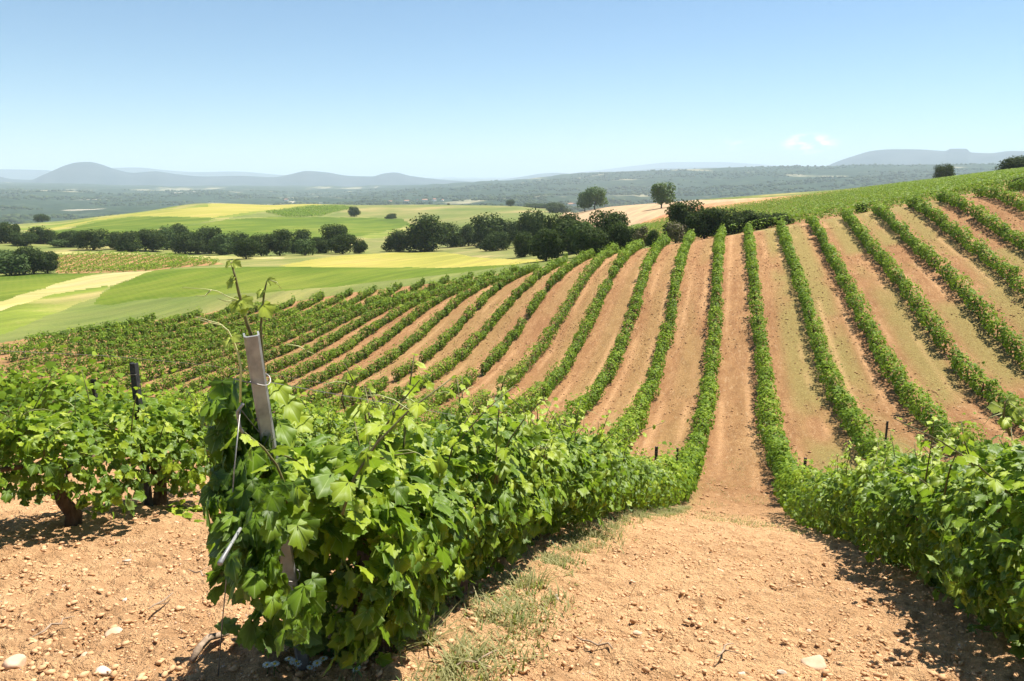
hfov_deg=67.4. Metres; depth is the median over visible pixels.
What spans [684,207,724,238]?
holm oak
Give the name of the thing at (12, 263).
shrub
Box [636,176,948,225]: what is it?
vine row
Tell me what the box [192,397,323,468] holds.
grapevine
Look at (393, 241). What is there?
holm oak
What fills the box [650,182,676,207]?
tree
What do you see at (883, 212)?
vine row
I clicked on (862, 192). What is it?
vine row
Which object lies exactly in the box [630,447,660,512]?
grapevine
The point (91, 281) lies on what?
straw field
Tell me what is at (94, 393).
trellis post
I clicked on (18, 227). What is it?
holm oak
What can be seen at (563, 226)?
holm oak
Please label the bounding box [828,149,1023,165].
mountain
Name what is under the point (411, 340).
vine row
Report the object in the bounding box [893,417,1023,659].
grapevine
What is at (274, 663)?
daisy
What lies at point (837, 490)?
grapevine
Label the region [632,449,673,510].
grapevine
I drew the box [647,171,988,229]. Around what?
vine row
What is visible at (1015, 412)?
vine shoot
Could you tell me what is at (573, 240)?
shrub
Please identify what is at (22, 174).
mountain
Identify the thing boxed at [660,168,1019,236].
vine row
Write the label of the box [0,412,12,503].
grapevine
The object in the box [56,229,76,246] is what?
holm oak
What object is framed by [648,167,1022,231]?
vine row
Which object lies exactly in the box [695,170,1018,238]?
vine row
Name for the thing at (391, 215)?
tree
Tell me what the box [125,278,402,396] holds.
vine row
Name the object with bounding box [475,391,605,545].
grapevine
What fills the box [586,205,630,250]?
holm oak
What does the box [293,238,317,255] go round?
shrub
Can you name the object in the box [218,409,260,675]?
anchor wire
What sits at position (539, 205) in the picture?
tree
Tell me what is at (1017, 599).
grapevine
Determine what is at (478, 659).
twig
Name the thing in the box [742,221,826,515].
vine row
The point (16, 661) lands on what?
stone
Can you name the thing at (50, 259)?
holm oak
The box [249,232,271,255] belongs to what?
holm oak
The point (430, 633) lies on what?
grass tuft
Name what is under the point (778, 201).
vine row
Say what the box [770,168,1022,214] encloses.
vine row
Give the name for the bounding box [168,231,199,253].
holm oak
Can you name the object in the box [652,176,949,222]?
vine row
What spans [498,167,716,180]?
mountain
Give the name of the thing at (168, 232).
shrub
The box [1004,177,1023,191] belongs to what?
vine row
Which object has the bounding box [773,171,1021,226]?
vine row
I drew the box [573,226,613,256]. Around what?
holm oak
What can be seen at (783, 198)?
vine row
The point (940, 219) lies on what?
vine row
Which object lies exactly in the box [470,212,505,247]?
holm oak
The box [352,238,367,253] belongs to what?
holm oak
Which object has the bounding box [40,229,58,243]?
holm oak
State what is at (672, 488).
grapevine
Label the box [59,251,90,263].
vine row
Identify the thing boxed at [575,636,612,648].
twig
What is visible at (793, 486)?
grapevine
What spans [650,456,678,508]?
grapevine
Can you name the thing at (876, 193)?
vine row
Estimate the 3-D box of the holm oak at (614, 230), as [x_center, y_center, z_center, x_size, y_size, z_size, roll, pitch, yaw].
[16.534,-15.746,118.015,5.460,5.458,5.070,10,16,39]
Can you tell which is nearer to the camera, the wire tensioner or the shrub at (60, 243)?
the wire tensioner
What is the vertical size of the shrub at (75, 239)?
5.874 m
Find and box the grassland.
[0,189,1022,342]
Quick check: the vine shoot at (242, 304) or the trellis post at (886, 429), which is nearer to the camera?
the vine shoot at (242, 304)
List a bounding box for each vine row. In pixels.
[0,231,670,462]
[0,238,644,441]
[0,243,618,428]
[0,248,594,421]
[0,300,266,375]
[0,306,202,353]
[1,293,295,383]
[5,303,230,361]
[21,253,567,416]
[24,312,155,341]
[28,287,324,386]
[55,250,104,270]
[55,251,114,272]
[55,287,353,387]
[57,251,78,260]
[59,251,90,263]
[65,251,126,272]
[77,251,138,272]
[85,252,150,272]
[87,284,377,393]
[96,252,161,272]
[108,253,171,271]
[116,258,539,410]
[118,253,182,271]
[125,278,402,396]
[130,254,188,270]
[144,255,196,269]
[155,277,425,400]
[167,255,203,268]
[179,273,448,403]
[190,257,210,265]
[197,270,473,402]
[207,258,219,264]
[289,268,495,394]
[290,265,519,406]
[550,228,695,448]
[628,177,942,227]
[630,168,1012,230]
[632,172,979,226]
[634,169,1001,230]
[634,173,971,228]
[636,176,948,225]
[637,170,994,227]
[642,176,952,229]
[643,169,1009,239]
[643,172,977,223]
[645,167,1023,234]
[645,170,1000,238]
[645,223,727,507]
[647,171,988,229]
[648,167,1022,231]
[648,168,1020,230]
[649,168,1016,231]
[649,173,973,226]
[651,168,1015,231]
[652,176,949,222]
[655,167,1021,231]
[658,168,1018,233]
[659,174,963,221]
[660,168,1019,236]
[661,169,1022,236]
[661,171,1001,233]
[671,169,1020,241]
[672,169,1019,241]
[673,168,1023,240]
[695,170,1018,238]
[695,172,1007,237]
[696,169,1023,236]
[702,170,1019,236]
[710,169,1023,236]
[729,170,1021,233]
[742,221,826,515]
[752,170,1023,228]
[755,169,1012,212]
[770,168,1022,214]
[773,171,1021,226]
[775,217,944,462]
[796,171,1022,221]
[804,211,1015,460]
[837,172,1023,215]
[839,208,1023,426]
[870,201,1023,369]
[882,173,1023,207]
[905,191,1023,296]
[933,174,1022,200]
[933,185,1023,249]
[972,181,1023,211]
[997,176,1022,189]
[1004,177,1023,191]
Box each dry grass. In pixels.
[338,504,697,680]
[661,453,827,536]
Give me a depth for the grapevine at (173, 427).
6.02 m
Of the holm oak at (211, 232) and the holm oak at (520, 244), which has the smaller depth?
the holm oak at (520, 244)
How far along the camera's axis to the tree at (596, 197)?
456.57 m
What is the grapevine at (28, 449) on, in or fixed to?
on the ground at (910, 341)
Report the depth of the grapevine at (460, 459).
4.01 m
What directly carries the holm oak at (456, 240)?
on the olive field at (374, 245)
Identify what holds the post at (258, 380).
on the ground at (910, 341)
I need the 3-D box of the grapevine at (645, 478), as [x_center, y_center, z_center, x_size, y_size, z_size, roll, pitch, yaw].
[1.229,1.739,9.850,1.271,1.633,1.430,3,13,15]
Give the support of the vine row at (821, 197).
on the ground at (910, 341)
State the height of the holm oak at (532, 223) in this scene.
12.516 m
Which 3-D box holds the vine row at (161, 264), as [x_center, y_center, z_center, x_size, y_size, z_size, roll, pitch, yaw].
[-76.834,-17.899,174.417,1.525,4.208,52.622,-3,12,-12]
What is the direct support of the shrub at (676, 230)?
on the grassland
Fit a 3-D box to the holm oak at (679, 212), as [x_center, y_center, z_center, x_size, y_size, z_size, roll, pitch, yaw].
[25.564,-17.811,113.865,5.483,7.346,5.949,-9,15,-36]
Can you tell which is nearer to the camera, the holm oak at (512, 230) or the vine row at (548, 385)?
the vine row at (548, 385)
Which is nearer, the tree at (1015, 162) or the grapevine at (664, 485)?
the grapevine at (664, 485)
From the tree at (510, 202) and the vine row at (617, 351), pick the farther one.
the tree at (510, 202)
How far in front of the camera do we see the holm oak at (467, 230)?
268.47 m
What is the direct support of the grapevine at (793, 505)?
on the ground at (910, 341)
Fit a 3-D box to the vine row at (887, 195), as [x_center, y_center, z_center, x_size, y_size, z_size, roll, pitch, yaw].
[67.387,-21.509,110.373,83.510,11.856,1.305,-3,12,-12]
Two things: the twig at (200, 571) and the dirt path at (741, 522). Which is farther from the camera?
the dirt path at (741, 522)
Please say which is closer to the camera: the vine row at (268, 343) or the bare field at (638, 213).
the vine row at (268, 343)
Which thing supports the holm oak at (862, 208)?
on the grassland
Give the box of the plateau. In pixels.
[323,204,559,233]
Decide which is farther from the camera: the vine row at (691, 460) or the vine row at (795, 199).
the vine row at (795, 199)
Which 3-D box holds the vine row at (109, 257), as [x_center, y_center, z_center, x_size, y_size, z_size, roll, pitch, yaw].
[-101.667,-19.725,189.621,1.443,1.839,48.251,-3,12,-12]
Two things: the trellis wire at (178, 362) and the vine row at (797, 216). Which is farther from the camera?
the vine row at (797, 216)
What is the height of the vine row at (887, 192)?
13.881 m
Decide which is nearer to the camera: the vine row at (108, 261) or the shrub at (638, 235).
the shrub at (638, 235)
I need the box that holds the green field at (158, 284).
[0,216,554,304]
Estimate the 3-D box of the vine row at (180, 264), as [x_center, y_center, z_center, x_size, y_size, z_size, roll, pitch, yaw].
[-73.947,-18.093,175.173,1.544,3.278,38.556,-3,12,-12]
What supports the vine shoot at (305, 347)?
attached to the grapevine at (363, 490)
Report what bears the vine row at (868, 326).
on the ground at (910, 341)
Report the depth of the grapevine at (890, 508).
5.65 m
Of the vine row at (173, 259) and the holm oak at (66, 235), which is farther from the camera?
the holm oak at (66, 235)
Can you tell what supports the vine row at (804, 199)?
on the ground at (910, 341)
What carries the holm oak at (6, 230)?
on the grassland
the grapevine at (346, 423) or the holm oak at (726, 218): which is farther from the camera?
the holm oak at (726, 218)
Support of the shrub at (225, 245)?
on the grassland
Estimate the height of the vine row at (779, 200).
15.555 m
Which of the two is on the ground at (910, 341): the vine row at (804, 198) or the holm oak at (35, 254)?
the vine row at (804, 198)
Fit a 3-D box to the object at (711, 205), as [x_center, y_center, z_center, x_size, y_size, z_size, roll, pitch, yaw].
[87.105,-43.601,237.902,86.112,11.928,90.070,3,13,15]
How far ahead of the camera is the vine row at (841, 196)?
157.19 m
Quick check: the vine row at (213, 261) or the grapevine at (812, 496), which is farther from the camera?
the vine row at (213, 261)
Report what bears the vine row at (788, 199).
on the ground at (910, 341)
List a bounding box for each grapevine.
[0,371,161,526]
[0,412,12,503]
[74,369,218,505]
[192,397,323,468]
[198,353,478,676]
[273,400,353,457]
[330,386,545,617]
[336,397,396,445]
[430,375,562,579]
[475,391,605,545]
[520,397,631,527]
[544,410,664,519]
[565,417,644,512]
[585,431,658,513]
[622,438,655,510]
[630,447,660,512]
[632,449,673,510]
[639,448,680,510]
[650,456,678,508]
[657,463,686,511]
[779,467,817,520]
[780,464,828,525]
[784,457,844,528]
[792,459,833,528]
[800,455,850,532]
[807,455,881,535]
[812,442,886,539]
[817,433,914,543]
[836,437,962,553]
[843,429,952,567]
[852,415,981,586]
[879,425,1023,613]
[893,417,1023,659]
[998,538,1023,645]
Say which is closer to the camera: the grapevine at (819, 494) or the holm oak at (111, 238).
the grapevine at (819, 494)
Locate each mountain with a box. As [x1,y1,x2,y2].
[0,162,466,186]
[0,167,283,179]
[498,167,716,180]
[571,162,773,173]
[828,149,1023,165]
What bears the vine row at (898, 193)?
on the ground at (910, 341)
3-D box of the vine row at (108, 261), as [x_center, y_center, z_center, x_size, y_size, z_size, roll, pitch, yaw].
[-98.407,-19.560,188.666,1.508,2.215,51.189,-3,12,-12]
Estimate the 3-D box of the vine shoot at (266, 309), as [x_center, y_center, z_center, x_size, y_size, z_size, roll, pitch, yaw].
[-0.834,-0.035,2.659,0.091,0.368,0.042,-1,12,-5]
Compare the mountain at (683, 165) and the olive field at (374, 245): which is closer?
the olive field at (374, 245)
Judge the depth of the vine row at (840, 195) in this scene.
160.37 m
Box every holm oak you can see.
[0,221,17,242]
[9,231,38,245]
[10,222,20,232]
[13,246,46,273]
[22,225,55,243]
[35,251,59,273]
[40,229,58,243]
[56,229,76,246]
[73,228,111,249]
[106,231,123,249]
[114,230,142,251]
[137,228,167,250]
[167,223,190,234]
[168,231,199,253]
[184,229,209,253]
[195,225,225,253]
[226,230,248,253]
[232,238,259,258]
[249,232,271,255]
[265,229,292,255]
[288,228,313,253]
[311,237,323,248]
[315,239,332,253]
[318,223,347,252]
[326,233,357,253]
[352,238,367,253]
[381,229,409,251]
[400,212,451,251]
[441,221,466,247]
[459,222,476,245]
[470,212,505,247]
[478,231,510,250]
[499,218,518,244]
[513,230,534,257]
[514,208,545,241]
[526,226,564,260]
[544,212,561,250]
[552,211,580,248]
[553,217,589,252]
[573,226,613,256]
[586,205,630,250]
[607,220,631,249]
[620,225,643,247]
[645,229,659,246]
[662,195,704,241]
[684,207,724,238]
[710,206,744,234]
[737,208,753,222]
[742,211,776,230]
[769,212,795,224]
[855,203,867,212]
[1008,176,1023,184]
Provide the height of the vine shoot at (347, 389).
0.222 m
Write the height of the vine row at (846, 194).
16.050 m
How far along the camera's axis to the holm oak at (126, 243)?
231.11 m
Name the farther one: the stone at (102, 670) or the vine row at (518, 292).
the vine row at (518, 292)
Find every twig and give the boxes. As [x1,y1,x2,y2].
[32,616,74,636]
[148,592,173,609]
[188,566,208,576]
[456,650,496,667]
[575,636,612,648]
[717,643,740,656]
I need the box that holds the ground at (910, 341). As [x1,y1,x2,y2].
[0,177,1023,680]
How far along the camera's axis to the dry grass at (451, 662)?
3.91 m
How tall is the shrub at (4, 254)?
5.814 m
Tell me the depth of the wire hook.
2.55 m
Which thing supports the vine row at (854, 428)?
on the ground at (910, 341)
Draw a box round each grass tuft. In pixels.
[331,629,431,663]
[390,601,476,651]
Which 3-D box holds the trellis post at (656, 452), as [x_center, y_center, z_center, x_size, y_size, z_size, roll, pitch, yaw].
[2.858,2.880,15.356,0.084,1.598,0.056,3,13,15]
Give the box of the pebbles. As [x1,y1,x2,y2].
[1,466,963,680]
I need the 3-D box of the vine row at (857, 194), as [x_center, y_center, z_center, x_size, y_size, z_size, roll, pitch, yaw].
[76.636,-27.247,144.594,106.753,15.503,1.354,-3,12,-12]
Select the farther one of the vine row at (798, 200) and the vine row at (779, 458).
the vine row at (798, 200)
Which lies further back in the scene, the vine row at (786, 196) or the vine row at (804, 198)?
the vine row at (786, 196)
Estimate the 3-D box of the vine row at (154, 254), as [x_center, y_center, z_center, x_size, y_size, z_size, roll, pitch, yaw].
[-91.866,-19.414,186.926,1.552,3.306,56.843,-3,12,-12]
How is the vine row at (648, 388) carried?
on the ground at (910, 341)
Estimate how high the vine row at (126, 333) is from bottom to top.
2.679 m
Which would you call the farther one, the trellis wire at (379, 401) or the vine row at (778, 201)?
the vine row at (778, 201)
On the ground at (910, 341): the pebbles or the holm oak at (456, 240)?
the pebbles
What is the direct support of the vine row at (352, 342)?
on the ground at (910, 341)
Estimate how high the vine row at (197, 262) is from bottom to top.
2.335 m
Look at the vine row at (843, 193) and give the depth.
166.44 m
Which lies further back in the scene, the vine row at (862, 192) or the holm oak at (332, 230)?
the holm oak at (332, 230)
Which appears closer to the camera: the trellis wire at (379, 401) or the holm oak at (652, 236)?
the trellis wire at (379, 401)
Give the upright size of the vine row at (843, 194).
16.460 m
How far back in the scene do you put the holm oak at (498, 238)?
210.74 m
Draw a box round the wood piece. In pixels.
[189,632,228,662]
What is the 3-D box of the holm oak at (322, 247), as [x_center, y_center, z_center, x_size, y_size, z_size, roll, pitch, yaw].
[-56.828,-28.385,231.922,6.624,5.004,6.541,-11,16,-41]
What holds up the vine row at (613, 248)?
on the ground at (910, 341)
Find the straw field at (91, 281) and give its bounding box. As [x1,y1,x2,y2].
[0,251,283,310]
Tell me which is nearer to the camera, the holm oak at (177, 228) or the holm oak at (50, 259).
the holm oak at (50, 259)
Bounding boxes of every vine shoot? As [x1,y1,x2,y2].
[182,259,253,335]
[194,316,241,402]
[256,277,280,372]
[287,344,313,353]
[340,370,358,408]
[495,369,516,397]
[983,396,1023,436]
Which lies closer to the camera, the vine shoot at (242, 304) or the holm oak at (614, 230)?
the vine shoot at (242, 304)
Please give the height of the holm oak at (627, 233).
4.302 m
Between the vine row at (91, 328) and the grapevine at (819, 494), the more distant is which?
the vine row at (91, 328)
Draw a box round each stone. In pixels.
[2,654,25,669]
[95,666,110,675]
[104,626,122,636]
[632,630,641,635]
[776,670,786,673]
[800,655,826,670]
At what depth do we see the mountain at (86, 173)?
7132.91 m
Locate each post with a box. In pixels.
[90,379,99,419]
[128,362,152,506]
[234,331,309,670]
[654,446,657,460]
[802,457,806,477]
[884,421,888,449]
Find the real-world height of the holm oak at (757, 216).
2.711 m
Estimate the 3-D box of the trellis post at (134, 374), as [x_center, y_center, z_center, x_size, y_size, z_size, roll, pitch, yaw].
[-2.901,0.877,6.035,0.070,1.437,0.047,3,13,15]
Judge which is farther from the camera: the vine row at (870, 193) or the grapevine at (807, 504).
the vine row at (870, 193)
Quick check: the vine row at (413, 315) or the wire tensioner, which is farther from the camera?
the vine row at (413, 315)
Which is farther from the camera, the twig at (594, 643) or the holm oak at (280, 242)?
the holm oak at (280, 242)
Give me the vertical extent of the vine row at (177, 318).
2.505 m
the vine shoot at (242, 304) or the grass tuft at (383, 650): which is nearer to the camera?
the vine shoot at (242, 304)
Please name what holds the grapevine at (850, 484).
on the ground at (910, 341)
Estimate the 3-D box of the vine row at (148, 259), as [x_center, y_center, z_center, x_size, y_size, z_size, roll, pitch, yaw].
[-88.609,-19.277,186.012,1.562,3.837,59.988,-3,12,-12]
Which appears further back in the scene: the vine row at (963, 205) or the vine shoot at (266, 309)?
the vine row at (963, 205)
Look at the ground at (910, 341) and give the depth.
8.85 m
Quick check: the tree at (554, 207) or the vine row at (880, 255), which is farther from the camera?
the tree at (554, 207)
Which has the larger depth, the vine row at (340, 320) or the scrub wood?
the scrub wood
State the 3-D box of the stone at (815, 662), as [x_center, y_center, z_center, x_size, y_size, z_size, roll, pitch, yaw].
[1.385,1.486,3.531,0.110,0.060,0.115,-5,13,-22]
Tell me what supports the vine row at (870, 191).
on the ground at (910, 341)
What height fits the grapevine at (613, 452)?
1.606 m
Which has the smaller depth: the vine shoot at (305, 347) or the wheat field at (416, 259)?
the vine shoot at (305, 347)
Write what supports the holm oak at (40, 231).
on the grassland
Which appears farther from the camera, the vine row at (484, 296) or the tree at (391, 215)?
the tree at (391, 215)
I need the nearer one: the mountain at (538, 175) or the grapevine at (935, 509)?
the grapevine at (935, 509)
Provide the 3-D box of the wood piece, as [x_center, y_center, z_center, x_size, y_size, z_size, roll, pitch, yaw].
[-1.278,1.279,3.246,0.034,0.085,0.253,3,13,15]
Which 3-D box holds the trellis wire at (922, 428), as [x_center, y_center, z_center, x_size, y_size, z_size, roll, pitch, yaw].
[4.826,1.746,11.201,0.114,7.295,20.003,4,13,16]
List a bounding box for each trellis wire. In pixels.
[0,350,439,411]
[268,382,638,455]
[792,416,1012,466]
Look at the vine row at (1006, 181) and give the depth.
84.13 m
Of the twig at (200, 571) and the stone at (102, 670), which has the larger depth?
the twig at (200, 571)
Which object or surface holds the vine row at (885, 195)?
on the ground at (910, 341)
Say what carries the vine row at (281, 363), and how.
on the ground at (910, 341)
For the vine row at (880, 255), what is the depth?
43.16 m
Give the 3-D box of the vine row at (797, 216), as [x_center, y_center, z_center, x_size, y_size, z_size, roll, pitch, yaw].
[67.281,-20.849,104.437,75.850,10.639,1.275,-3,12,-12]
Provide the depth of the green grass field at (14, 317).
104.70 m
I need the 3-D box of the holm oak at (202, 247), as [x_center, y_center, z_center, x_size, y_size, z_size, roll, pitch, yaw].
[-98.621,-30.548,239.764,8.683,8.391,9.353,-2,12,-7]
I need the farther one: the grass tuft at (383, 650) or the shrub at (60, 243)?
the shrub at (60, 243)
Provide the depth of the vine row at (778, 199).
204.43 m
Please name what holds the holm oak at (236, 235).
on the grassland
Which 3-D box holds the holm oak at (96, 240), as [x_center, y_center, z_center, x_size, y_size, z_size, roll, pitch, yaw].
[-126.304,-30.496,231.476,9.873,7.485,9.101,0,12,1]
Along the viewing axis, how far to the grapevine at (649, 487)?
10.77 m
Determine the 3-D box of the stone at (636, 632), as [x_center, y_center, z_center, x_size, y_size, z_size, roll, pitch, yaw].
[0.621,1.454,3.815,0.045,0.022,0.033,6,13,25]
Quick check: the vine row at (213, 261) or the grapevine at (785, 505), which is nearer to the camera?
the grapevine at (785, 505)
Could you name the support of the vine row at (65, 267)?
on the ground at (910, 341)
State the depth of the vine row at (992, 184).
89.47 m
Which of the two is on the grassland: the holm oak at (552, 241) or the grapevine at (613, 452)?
the holm oak at (552, 241)
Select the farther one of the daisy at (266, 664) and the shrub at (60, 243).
the shrub at (60, 243)
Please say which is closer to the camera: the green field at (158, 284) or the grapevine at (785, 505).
the grapevine at (785, 505)
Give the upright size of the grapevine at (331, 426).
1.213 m
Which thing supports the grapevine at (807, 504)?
on the ground at (910, 341)
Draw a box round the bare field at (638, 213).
[563,188,856,225]
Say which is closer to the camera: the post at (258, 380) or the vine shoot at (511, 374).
the post at (258, 380)
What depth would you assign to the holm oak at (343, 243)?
219.57 m
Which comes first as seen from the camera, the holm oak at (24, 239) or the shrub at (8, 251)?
the shrub at (8, 251)
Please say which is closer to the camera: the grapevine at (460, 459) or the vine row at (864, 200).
the grapevine at (460, 459)
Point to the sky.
(417, 88)
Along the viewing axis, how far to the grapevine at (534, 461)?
4.76 m
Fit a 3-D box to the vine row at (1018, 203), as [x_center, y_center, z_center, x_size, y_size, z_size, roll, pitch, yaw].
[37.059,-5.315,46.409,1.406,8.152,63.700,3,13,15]
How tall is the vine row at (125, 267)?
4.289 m
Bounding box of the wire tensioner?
[217,527,241,565]
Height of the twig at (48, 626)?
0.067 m
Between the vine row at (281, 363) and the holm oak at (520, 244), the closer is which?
the vine row at (281, 363)
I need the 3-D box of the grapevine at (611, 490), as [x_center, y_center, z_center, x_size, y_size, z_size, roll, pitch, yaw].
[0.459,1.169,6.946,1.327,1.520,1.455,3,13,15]
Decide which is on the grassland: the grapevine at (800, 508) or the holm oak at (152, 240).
the holm oak at (152, 240)
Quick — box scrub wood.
[0,163,998,223]
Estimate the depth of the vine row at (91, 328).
80.22 m
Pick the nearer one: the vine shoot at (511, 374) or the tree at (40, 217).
the vine shoot at (511, 374)
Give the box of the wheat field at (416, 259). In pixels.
[48,203,544,267]
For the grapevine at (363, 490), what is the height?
1.492 m
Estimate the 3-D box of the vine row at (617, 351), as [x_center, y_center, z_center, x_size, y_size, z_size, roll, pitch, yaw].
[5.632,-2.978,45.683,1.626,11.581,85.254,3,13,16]
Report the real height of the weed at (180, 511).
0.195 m
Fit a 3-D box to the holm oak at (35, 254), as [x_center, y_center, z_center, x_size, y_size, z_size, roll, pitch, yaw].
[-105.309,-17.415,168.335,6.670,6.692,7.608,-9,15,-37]
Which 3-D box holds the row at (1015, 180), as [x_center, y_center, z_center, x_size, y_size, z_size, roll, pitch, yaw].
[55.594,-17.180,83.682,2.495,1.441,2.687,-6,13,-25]
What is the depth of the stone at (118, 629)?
3.46 m
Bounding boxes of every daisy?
[263,662,269,673]
[270,661,279,675]
[312,659,321,666]
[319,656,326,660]
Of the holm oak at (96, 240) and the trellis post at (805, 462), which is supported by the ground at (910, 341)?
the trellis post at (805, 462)
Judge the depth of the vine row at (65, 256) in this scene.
200.65 m
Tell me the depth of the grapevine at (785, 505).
14.58 m
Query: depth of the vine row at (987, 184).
86.83 m
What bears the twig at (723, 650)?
on the ground at (910, 341)
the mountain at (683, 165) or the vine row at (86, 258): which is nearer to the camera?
the vine row at (86, 258)
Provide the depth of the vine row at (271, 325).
70.19 m
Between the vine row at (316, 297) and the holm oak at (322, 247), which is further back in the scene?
the holm oak at (322, 247)
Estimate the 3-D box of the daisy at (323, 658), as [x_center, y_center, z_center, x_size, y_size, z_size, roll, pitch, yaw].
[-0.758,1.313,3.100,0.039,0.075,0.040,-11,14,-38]
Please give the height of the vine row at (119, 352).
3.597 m
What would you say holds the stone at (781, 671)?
on the ground at (910, 341)
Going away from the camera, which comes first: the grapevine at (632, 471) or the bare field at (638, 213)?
the grapevine at (632, 471)
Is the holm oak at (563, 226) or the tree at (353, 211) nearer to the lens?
the holm oak at (563, 226)
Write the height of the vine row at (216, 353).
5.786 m
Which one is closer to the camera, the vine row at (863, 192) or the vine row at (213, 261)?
the vine row at (863, 192)
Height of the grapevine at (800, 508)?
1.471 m
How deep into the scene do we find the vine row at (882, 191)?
133.23 m
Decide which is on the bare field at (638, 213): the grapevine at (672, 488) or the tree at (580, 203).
the tree at (580, 203)
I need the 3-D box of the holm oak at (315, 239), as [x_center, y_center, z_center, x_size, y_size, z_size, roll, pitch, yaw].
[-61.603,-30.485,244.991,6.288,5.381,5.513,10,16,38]
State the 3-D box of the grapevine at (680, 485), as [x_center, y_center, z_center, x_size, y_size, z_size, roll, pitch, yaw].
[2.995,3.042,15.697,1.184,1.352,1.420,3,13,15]
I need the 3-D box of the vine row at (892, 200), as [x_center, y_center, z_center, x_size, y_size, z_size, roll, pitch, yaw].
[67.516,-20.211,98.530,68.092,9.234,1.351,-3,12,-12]
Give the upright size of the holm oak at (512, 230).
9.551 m
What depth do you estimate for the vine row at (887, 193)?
120.24 m
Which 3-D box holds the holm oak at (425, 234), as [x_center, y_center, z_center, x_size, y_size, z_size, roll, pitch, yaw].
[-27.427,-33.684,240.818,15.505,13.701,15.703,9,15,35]
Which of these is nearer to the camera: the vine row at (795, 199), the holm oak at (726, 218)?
the holm oak at (726, 218)
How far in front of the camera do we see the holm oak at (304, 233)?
233.68 m
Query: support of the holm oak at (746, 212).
on the grassland
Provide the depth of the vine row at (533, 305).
56.36 m
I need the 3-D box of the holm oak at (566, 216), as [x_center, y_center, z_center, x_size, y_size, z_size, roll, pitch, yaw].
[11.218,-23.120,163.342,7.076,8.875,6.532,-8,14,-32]
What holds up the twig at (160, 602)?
on the ground at (910, 341)
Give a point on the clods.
(726, 352)
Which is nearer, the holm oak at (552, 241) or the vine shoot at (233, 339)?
the vine shoot at (233, 339)
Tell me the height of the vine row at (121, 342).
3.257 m
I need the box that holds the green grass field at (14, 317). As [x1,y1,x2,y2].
[0,204,408,334]
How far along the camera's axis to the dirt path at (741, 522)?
15.18 m
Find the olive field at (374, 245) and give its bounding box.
[365,235,566,259]
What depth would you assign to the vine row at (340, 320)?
69.35 m
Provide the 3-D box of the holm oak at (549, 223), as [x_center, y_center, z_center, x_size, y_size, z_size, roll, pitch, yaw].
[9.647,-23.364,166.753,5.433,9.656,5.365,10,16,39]
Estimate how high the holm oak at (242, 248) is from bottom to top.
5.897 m
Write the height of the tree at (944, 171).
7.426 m
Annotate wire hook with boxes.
[236,402,243,433]
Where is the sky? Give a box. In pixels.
[0,0,1023,177]
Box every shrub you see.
[0,249,13,270]
[0,249,15,253]
[0,253,31,275]
[47,238,75,247]
[72,230,86,245]
[157,224,176,249]
[207,232,234,254]
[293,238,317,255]
[565,220,601,254]
[632,224,648,248]
[664,221,688,243]
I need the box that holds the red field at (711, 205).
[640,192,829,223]
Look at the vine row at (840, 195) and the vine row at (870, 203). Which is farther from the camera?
the vine row at (840, 195)
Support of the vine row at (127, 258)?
on the ground at (910, 341)
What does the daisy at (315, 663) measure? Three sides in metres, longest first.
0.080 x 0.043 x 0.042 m
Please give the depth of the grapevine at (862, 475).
6.67 m
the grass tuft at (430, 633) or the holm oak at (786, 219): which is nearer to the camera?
the grass tuft at (430, 633)
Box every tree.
[33,213,50,221]
[347,206,360,216]
[385,213,396,218]
[506,199,514,205]
[523,203,547,208]
[545,201,571,212]
[576,191,591,211]
[582,186,608,209]
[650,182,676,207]
[932,163,955,177]
[994,155,1023,169]
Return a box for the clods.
[148,196,1023,527]
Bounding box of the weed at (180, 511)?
[164,499,205,522]

